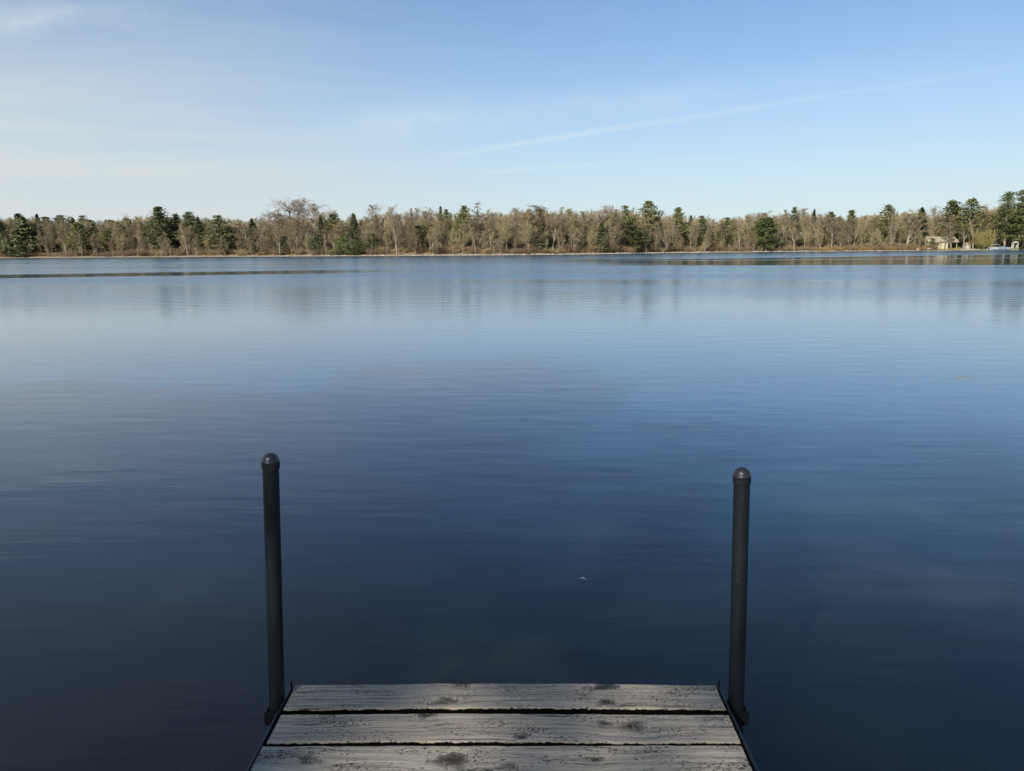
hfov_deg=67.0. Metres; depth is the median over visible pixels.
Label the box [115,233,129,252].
bare tree
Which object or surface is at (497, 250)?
bare shrub
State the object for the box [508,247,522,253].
bare shrub
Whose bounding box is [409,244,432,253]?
bare shrub
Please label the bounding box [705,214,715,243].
bare tree
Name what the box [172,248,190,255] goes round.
bare shrub
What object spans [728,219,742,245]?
bare tree
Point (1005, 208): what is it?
pine tree
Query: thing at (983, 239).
willow tree
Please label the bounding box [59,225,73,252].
bare tree
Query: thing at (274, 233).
bare tree
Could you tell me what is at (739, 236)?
birch tree
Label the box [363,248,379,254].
bare shrub
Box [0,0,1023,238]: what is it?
sky
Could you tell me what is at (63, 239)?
birch tree
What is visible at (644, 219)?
bare tree
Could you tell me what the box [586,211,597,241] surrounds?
bare tree
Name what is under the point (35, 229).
bare tree
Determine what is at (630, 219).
pine tree
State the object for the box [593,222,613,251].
spruce tree
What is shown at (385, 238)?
bare tree
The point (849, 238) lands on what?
bare tree
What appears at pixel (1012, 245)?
arbor
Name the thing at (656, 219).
bare tree
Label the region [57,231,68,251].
bare tree
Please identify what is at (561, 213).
bare tree
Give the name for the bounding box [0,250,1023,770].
lake
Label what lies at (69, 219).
bare tree
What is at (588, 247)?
bare shrub
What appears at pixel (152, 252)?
bare shrub
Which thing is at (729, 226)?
bare tree
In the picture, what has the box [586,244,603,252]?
bare shrub
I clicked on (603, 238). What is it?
bare tree
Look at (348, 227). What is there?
bare tree
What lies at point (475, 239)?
bare tree
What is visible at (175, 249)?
bare shrub
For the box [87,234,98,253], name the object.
bare tree
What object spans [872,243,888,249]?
bare shrub
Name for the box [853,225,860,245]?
birch tree
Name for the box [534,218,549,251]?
spruce tree
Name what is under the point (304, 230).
bare tree
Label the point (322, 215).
bare tree
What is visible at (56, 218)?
pine tree
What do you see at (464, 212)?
pine tree
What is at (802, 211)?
bare tree
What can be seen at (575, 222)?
bare tree
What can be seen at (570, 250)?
bare shrub
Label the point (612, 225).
pine tree
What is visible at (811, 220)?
bare tree
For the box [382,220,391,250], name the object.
bare tree
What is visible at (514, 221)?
bare tree
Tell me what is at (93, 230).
pine tree
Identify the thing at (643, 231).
bare tree
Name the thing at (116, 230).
bare tree
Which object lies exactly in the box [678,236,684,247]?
bare tree
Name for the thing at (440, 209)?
pine tree
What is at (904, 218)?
bare tree
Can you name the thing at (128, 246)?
bare tree
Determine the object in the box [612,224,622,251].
bare tree
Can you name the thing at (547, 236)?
pine tree
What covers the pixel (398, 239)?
bare tree
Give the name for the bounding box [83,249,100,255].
bare shrub
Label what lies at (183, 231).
birch tree
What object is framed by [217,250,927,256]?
shore stones
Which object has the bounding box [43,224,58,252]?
bare tree
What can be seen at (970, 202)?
pine tree
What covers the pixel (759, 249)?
bare shrub
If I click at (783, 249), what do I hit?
bare shrub
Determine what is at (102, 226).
bare tree
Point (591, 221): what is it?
bare tree
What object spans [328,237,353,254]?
juniper bush
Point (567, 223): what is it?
bare tree
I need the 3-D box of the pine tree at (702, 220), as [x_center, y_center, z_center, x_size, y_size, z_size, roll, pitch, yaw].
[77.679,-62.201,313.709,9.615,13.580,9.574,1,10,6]
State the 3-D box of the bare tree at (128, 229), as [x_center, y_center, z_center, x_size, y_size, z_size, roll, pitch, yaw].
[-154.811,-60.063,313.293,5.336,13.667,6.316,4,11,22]
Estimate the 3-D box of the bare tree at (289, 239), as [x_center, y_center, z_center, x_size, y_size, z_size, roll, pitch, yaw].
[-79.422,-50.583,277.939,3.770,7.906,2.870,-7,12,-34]
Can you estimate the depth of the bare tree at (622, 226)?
280.58 m
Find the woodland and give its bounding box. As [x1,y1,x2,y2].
[0,206,1022,249]
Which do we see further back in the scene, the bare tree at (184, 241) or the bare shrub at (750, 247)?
the bare shrub at (750, 247)
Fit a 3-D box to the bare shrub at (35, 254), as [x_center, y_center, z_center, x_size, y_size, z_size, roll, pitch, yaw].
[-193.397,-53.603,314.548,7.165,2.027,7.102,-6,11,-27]
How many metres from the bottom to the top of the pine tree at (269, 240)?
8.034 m
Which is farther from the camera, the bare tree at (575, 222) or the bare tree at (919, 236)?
the bare tree at (919, 236)
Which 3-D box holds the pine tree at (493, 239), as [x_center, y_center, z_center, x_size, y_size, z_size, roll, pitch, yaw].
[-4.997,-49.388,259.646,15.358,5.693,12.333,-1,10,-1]
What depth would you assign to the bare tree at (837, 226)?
323.85 m
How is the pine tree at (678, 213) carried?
on the bank
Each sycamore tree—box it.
[886,209,904,246]
[900,209,947,242]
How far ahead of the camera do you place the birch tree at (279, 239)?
278.49 m
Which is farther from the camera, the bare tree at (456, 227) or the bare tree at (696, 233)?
the bare tree at (696, 233)
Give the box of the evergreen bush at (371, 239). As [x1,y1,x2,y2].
[360,233,384,251]
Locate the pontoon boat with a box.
[987,244,1007,249]
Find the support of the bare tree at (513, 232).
on the bank
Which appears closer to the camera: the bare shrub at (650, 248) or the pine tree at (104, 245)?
the bare shrub at (650, 248)
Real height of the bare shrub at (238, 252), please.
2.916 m
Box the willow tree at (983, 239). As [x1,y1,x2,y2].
[967,228,997,248]
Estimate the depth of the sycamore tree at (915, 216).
320.59 m
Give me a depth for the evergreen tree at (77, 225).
311.11 m
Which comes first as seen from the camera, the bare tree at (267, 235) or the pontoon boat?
the bare tree at (267, 235)
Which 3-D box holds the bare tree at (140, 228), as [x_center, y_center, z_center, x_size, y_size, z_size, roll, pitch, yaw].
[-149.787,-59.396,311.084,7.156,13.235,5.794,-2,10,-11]
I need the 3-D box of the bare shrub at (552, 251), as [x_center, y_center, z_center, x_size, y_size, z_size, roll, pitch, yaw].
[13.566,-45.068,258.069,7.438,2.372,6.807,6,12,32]
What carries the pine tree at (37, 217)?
on the bank
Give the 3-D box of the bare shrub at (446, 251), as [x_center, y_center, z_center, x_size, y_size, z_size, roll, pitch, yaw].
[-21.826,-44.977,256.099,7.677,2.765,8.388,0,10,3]
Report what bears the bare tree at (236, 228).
on the bank
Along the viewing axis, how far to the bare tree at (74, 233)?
317.87 m
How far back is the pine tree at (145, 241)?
312.82 m
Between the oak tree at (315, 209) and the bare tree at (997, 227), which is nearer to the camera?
the oak tree at (315, 209)
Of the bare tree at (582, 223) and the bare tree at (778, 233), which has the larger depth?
the bare tree at (778, 233)
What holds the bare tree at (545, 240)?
on the bank
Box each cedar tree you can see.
[317,215,323,246]
[347,213,360,245]
[810,209,816,242]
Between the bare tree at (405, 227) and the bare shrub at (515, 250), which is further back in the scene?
the bare tree at (405, 227)
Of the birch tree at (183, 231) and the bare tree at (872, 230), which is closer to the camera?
the birch tree at (183, 231)
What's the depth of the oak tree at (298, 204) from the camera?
296.67 m
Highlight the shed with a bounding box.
[962,242,970,248]
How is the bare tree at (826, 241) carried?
on the bank
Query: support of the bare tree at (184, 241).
on the bank
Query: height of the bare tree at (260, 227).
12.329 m
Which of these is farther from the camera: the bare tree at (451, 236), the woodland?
the woodland
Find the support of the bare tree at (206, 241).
on the bank
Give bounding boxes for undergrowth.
[0,232,1021,255]
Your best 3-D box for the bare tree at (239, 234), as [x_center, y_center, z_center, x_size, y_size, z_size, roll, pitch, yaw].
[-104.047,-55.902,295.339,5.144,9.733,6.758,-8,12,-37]
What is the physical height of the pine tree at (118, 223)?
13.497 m
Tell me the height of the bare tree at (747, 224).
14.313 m
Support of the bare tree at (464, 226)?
on the bank
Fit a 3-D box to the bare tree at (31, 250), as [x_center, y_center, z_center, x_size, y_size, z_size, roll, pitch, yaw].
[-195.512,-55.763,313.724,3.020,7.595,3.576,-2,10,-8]
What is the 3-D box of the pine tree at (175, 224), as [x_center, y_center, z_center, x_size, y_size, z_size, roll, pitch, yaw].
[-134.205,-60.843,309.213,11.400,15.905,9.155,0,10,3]
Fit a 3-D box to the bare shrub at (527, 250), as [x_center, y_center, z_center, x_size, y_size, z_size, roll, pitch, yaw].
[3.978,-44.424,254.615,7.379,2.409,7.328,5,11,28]
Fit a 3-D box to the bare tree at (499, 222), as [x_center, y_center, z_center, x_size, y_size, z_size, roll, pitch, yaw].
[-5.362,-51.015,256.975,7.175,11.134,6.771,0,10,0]
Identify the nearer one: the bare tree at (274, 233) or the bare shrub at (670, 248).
the bare tree at (274, 233)
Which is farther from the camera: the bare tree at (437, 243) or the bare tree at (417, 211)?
the bare tree at (417, 211)
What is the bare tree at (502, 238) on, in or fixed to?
on the bank
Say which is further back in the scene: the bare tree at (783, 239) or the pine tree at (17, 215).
the pine tree at (17, 215)
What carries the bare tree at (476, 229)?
on the bank
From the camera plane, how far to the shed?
319.68 m
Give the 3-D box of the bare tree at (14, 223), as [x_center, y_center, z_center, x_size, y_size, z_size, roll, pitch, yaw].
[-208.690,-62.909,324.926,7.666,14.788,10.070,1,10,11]
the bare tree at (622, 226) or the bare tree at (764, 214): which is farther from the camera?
the bare tree at (764, 214)
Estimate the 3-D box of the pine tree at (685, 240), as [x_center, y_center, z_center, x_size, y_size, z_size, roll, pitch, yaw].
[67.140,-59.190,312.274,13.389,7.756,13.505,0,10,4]
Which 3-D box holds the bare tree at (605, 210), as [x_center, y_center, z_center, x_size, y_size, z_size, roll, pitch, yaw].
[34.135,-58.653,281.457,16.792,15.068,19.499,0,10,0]
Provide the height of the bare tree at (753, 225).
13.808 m
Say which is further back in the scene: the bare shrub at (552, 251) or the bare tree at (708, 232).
the bare tree at (708, 232)
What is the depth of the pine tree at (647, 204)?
296.63 m
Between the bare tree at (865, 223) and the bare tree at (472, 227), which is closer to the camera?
the bare tree at (472, 227)
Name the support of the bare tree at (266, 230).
on the bank
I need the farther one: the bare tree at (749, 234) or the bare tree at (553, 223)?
the bare tree at (749, 234)
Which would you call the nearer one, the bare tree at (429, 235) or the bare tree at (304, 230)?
the bare tree at (429, 235)
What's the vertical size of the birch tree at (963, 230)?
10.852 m
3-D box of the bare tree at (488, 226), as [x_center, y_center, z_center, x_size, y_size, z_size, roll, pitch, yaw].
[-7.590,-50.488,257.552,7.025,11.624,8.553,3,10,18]
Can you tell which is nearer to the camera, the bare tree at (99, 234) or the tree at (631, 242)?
the tree at (631, 242)
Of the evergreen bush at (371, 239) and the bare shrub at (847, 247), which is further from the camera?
the bare shrub at (847, 247)
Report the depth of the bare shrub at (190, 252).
297.86 m
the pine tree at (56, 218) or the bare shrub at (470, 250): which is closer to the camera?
the bare shrub at (470, 250)
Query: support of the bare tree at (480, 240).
on the bank
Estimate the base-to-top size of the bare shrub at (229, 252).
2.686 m
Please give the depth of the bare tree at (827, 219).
328.65 m
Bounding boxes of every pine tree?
[0,219,12,253]
[13,213,27,224]
[28,221,46,242]
[35,214,40,223]
[39,216,50,224]
[46,215,69,228]
[51,225,61,247]
[70,226,88,248]
[78,215,86,243]
[82,226,106,253]
[97,228,123,249]
[107,221,128,250]
[116,227,138,249]
[130,222,149,247]
[133,220,158,248]
[137,206,179,253]
[165,213,181,248]
[173,211,205,248]
[191,225,215,245]
[201,215,245,251]
[217,227,244,248]
[260,231,276,245]
[399,231,433,245]
[437,206,445,238]
[441,209,450,238]
[448,205,475,240]
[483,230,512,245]
[531,228,555,241]
[594,212,623,244]
[614,205,641,245]
[633,200,665,244]
[666,207,689,246]
[666,229,695,245]
[685,215,694,244]
[694,215,715,244]
[713,225,730,244]
[716,217,743,248]
[744,217,788,249]
[786,206,801,239]
[786,222,805,244]
[822,211,841,240]
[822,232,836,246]
[842,209,859,244]
[852,230,868,244]
[869,204,903,244]
[933,199,973,245]
[951,197,991,242]
[989,191,1020,246]
[997,190,1023,247]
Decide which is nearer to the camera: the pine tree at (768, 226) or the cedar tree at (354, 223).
the cedar tree at (354, 223)
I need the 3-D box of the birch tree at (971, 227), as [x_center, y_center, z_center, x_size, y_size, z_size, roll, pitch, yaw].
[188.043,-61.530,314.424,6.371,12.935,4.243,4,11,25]
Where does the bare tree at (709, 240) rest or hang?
on the bank
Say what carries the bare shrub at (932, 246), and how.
on the bank
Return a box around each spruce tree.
[0,216,59,255]
[188,217,207,250]
[240,218,260,252]
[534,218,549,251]
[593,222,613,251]
[903,207,931,245]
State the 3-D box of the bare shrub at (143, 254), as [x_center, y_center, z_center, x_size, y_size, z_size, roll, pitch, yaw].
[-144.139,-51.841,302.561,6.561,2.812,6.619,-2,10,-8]
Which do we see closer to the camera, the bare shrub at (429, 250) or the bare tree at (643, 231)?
the bare shrub at (429, 250)
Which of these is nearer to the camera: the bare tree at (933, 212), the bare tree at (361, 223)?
the bare tree at (361, 223)
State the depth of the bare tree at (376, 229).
267.96 m
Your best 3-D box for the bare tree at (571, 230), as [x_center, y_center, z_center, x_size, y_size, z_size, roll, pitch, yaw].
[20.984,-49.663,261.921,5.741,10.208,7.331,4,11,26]
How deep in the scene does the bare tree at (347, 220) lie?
282.90 m
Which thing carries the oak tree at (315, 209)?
on the bank
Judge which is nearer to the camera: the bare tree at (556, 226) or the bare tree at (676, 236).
the bare tree at (556, 226)
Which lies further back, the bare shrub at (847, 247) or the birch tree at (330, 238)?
the bare shrub at (847, 247)
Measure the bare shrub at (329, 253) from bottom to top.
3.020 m
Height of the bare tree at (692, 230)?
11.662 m
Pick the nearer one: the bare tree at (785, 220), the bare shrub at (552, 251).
the bare shrub at (552, 251)
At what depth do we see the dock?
2.16 m
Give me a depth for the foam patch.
10.09 m
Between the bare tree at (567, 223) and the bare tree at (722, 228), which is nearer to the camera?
the bare tree at (567, 223)
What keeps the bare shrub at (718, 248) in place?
on the bank
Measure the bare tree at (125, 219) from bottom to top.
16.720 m
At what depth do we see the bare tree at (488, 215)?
263.62 m
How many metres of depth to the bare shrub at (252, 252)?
288.80 m
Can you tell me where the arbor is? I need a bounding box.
[1011,241,1019,248]
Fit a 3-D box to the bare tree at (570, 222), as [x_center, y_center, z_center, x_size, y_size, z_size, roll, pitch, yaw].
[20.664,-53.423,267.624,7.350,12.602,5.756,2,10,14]
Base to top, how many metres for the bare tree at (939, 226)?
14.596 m
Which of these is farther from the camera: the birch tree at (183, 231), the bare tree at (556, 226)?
the birch tree at (183, 231)
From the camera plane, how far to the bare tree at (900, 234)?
322.86 m
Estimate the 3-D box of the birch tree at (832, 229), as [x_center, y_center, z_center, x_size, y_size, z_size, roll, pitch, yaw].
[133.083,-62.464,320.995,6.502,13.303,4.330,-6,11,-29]
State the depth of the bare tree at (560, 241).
258.32 m
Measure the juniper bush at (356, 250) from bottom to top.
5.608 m
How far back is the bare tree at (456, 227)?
260.65 m
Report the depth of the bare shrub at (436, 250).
254.81 m
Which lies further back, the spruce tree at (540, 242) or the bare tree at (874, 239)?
the bare tree at (874, 239)
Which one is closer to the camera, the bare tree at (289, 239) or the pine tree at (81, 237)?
the bare tree at (289, 239)
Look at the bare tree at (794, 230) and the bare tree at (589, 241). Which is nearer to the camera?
the bare tree at (589, 241)
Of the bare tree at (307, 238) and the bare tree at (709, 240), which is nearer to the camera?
the bare tree at (307, 238)
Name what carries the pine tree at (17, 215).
on the bank
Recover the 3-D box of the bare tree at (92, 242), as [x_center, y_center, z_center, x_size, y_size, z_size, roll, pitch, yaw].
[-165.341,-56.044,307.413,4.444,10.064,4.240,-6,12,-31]
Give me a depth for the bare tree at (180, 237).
301.12 m
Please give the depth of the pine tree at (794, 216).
332.41 m
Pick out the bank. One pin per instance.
(400, 250)
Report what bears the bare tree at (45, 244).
on the bank
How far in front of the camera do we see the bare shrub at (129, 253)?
302.99 m
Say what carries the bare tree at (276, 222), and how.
on the bank
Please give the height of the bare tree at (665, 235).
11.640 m
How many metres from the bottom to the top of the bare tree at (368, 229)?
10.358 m
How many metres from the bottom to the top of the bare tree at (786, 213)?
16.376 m
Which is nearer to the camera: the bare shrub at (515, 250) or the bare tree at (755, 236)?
the bare shrub at (515, 250)
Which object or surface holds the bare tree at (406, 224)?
on the bank
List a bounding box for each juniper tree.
[273,235,296,254]
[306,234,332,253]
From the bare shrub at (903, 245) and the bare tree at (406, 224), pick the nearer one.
the bare tree at (406, 224)
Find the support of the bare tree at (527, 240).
on the bank
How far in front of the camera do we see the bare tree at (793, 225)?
322.28 m
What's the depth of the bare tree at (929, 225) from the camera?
325.02 m
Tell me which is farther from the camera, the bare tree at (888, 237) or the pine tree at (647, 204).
the bare tree at (888, 237)
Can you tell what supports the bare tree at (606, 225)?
on the bank
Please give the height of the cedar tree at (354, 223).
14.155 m
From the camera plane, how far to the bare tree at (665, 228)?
299.12 m
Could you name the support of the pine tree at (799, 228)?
on the bank
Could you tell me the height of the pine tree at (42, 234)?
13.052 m
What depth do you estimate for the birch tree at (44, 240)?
309.48 m
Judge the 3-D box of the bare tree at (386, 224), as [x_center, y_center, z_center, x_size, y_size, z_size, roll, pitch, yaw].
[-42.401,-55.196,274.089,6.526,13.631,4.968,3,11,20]
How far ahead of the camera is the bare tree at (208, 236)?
302.02 m
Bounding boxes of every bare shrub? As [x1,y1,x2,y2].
[27,251,45,255]
[64,249,80,256]
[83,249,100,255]
[100,252,116,256]
[105,249,121,256]
[118,250,136,256]
[136,250,151,255]
[144,248,158,255]
[155,250,166,256]
[163,247,177,254]
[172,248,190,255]
[182,248,195,254]
[207,250,219,254]
[216,248,228,254]
[225,248,236,254]
[234,249,247,255]
[245,250,257,254]
[261,248,275,253]
[267,250,283,254]
[282,247,294,254]
[293,247,304,254]
[308,249,322,254]
[315,248,329,254]
[326,248,338,254]
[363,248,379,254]
[374,245,392,254]
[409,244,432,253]
[425,248,434,252]
[430,246,441,253]
[438,246,457,253]
[463,247,481,253]
[491,244,506,252]
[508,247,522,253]
[514,247,532,253]
[537,248,552,252]
[545,247,561,253]
[564,244,576,252]
[573,246,587,252]
[582,244,592,251]
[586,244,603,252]
[605,244,619,252]
[619,246,637,252]
[643,243,659,251]
[652,247,665,251]
[659,245,675,250]
[677,245,692,251]
[712,245,727,250]
[742,244,758,250]
[752,245,763,250]
[774,245,789,250]
[843,243,853,249]
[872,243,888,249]
[896,243,910,249]
[900,243,918,249]
[926,242,940,249]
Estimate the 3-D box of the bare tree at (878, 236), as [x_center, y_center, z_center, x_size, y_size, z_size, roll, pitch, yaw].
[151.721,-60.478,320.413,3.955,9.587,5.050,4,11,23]
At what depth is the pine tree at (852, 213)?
333.83 m
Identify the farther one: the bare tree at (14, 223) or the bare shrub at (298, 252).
the bare tree at (14, 223)
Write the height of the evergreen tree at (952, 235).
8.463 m
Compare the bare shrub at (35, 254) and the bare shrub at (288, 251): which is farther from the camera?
the bare shrub at (35, 254)
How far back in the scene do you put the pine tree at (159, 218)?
302.11 m
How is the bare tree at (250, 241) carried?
on the bank
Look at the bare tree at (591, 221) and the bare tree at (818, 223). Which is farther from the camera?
the bare tree at (818, 223)
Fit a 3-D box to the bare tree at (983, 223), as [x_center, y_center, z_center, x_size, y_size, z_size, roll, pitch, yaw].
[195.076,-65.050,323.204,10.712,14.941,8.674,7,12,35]
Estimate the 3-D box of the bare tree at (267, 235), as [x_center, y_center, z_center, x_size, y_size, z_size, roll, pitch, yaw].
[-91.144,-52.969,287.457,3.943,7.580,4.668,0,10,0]
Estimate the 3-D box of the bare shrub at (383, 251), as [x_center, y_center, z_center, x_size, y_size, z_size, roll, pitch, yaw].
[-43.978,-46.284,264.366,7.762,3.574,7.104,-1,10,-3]
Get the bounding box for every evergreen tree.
[62,222,91,253]
[319,213,347,245]
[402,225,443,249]
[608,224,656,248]
[938,227,963,244]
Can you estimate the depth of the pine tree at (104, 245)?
311.11 m
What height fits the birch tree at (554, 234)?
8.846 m
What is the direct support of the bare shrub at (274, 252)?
on the bank
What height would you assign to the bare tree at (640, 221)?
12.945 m
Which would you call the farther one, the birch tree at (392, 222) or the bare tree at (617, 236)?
the bare tree at (617, 236)
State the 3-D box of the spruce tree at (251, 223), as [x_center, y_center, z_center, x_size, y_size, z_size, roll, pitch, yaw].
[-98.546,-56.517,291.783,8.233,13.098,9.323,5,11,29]
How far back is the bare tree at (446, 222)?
265.32 m
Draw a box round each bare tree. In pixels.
[4,219,18,251]
[24,221,45,251]
[26,239,32,256]
[35,230,43,251]
[42,225,64,251]
[42,232,55,254]
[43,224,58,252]
[54,215,70,245]
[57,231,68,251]
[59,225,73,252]
[63,215,74,237]
[68,222,76,245]
[76,233,90,253]
[82,223,92,249]
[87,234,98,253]
[90,232,99,253]
[95,225,106,252]
[96,220,107,250]
[107,220,123,250]
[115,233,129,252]
[119,214,131,237]
[120,216,149,249]
[124,220,134,245]
[124,236,135,251]
[131,222,147,248]
[138,237,144,249]
[145,237,153,250]
[157,235,166,250]
[163,232,172,255]
[175,221,188,248]
[179,232,190,251]
[183,225,195,249]
[191,235,201,255]
[200,238,211,254]
[202,225,213,249]
[218,235,229,253]
[230,229,241,250]
[232,220,240,246]
[232,227,243,246]
[235,236,242,248]
[245,236,258,252]
[246,221,260,249]
[255,218,263,237]
[257,235,268,252]
[260,223,273,247]
[264,233,272,248]
[265,220,276,248]
[268,212,284,234]
[272,225,280,244]
[276,218,293,245]
[285,234,295,251]
[286,217,310,250]
[287,217,296,241]
[291,219,304,243]
[295,218,315,245]
[297,218,315,245]
[303,233,309,252]
[310,214,328,237]
[319,224,334,248]
[329,218,347,246]
[343,213,360,236]
[343,220,356,243]
[355,218,371,248]
[357,223,372,252]
[362,217,385,237]
[363,204,382,233]
[371,214,384,248]
[376,235,384,250]
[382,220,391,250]
[382,229,392,254]
[384,205,403,245]
[385,211,395,246]
[388,214,404,249]
[393,224,404,248]
[399,216,411,251]
[400,216,411,246]
[403,226,422,254]
[406,207,414,225]
[406,221,424,246]
[412,207,422,224]
[417,211,431,245]
[418,207,433,243]
[425,228,439,249]
[426,211,449,239]
[431,213,447,246]
[433,229,442,247]
[441,212,451,241]
[447,212,460,229]
[448,222,460,244]
[448,229,461,247]
[454,220,475,251]
[458,235,467,253]
[467,215,484,244]
[467,228,479,249]
[468,220,475,251]
[469,202,485,244]
[476,231,491,254]
[480,210,496,236]
[480,217,495,250]
[487,212,501,237]
[489,232,499,253]
[490,216,502,245]
[496,231,504,253]
[499,215,511,249]
[502,219,521,247]
[508,208,525,245]
[513,232,519,246]
[514,204,566,246]
[518,209,535,247]
[519,222,535,248]
[530,213,550,242]
[531,225,539,249]
[542,223,549,248]
[544,216,553,238]
[548,210,565,239]
[551,220,565,247]
[553,208,589,245]
[555,225,564,248]
[556,206,567,245]
[563,214,580,246]
[565,208,583,240]
[565,225,581,252]
[575,211,592,238]
[576,214,592,244]
[577,231,582,246]
[584,216,604,244]
[584,228,594,245]
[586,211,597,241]
[593,205,630,232]
[597,229,608,251]
[604,212,615,237]
[605,222,616,246]
[607,209,625,244]
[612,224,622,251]
[616,214,630,246]
[636,216,649,244]
[640,224,648,251]
[641,213,653,242]
[646,209,667,234]
[651,218,660,246]
[652,228,662,251]
[656,224,670,251]
[658,222,670,242]
[663,231,673,250]
[665,218,679,240]
[666,215,683,247]
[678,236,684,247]
[687,221,698,244]
[692,225,703,244]
[703,238,710,249]
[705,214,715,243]
[705,221,715,246]
[706,234,712,250]
[713,219,729,246]
[726,222,740,245]
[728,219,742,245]
[739,216,753,244]
[745,230,752,246]
[748,210,779,241]
[748,232,758,250]
[750,217,757,234]
[754,215,766,242]
[769,227,781,250]
[770,215,786,246]
[779,210,791,235]
[779,228,786,245]
[780,213,791,246]
[788,220,799,244]
[789,208,812,236]
[791,229,798,245]
[796,214,818,245]
[800,226,815,244]
[802,214,826,231]
[808,216,819,240]
[812,215,824,246]
[812,227,823,249]
[822,214,840,239]
[827,233,837,244]
[828,216,840,242]
[836,227,849,247]
[838,216,851,245]
[839,216,859,244]
[843,234,852,245]
[853,218,865,243]
[856,215,868,236]
[857,227,867,245]
[866,223,879,244]
[867,215,883,242]
[867,233,876,246]
[871,216,885,245]
[874,230,882,244]
[882,214,907,241]
[885,231,895,249]
[895,215,911,241]
[896,225,908,243]
[901,218,917,242]
[911,230,917,246]
[917,230,924,246]
[922,216,932,235]
[926,205,946,232]
[934,212,943,236]
[940,215,957,248]
[953,213,980,241]
[958,204,997,230]
[975,212,989,246]
[987,211,1001,245]
[992,203,1008,245]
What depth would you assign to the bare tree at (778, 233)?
314.68 m
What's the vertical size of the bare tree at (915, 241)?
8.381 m
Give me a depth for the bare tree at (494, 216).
265.16 m
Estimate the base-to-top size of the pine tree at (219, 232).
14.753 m
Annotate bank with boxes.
[0,226,1021,257]
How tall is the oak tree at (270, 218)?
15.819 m
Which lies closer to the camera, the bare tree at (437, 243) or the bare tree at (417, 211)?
the bare tree at (437, 243)
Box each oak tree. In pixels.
[258,196,327,243]
[260,208,291,245]
[289,202,332,233]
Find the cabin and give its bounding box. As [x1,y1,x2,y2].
[923,235,958,248]
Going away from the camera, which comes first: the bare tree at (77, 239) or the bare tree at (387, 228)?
the bare tree at (387, 228)
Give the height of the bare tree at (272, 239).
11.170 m
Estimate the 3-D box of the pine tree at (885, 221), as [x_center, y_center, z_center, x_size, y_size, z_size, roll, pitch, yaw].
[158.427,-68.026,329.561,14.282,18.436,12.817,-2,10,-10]
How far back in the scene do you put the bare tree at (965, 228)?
322.94 m
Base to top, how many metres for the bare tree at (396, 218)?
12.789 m
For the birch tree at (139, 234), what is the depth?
300.84 m
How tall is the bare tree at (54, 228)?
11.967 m
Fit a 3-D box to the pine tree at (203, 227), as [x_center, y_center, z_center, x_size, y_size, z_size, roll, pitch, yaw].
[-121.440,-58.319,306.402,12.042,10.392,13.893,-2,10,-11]
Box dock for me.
[246,452,757,770]
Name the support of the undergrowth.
on the bank
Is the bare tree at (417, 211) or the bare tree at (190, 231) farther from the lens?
the bare tree at (190, 231)
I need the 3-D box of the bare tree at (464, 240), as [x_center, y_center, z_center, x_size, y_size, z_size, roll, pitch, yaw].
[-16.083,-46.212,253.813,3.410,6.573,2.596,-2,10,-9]
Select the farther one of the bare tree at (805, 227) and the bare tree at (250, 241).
the bare tree at (805, 227)
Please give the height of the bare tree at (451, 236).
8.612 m
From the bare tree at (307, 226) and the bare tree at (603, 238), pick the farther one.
the bare tree at (307, 226)
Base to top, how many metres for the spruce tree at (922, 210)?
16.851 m
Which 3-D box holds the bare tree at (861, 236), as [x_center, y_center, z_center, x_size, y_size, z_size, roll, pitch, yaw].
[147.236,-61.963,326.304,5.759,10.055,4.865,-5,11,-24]
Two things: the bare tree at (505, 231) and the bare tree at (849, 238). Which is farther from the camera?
the bare tree at (849, 238)
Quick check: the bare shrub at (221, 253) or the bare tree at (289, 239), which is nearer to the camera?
the bare tree at (289, 239)
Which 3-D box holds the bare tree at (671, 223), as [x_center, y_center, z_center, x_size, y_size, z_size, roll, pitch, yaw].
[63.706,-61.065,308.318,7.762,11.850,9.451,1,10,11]
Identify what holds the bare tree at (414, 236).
on the bank
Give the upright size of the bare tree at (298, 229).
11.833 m
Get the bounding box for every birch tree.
[0,227,13,256]
[37,227,48,255]
[60,234,66,250]
[136,227,140,255]
[180,224,187,254]
[275,230,281,254]
[328,233,339,253]
[389,215,400,254]
[551,228,557,252]
[738,228,742,250]
[779,223,786,249]
[788,228,800,250]
[828,218,836,247]
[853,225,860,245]
[959,223,971,248]
[968,218,982,248]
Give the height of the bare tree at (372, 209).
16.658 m
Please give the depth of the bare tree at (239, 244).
289.79 m
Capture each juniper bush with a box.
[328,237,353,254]
[337,239,368,254]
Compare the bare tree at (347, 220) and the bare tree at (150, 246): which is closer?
the bare tree at (347, 220)
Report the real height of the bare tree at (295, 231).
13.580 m
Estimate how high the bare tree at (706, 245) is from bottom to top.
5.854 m
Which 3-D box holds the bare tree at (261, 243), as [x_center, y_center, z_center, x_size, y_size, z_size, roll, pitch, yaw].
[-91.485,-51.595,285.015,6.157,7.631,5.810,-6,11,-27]
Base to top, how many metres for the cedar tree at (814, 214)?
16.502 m
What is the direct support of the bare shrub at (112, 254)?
on the bank
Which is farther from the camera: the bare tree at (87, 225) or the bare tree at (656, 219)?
the bare tree at (87, 225)
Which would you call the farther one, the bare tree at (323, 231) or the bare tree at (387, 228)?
the bare tree at (323, 231)
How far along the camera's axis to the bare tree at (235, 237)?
293.99 m
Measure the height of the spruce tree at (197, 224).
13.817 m
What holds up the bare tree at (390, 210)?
on the bank
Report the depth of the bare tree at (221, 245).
288.60 m
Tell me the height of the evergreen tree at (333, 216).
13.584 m
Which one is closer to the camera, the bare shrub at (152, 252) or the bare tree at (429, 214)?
the bare tree at (429, 214)
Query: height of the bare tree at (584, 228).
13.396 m
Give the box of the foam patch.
[954,376,975,378]

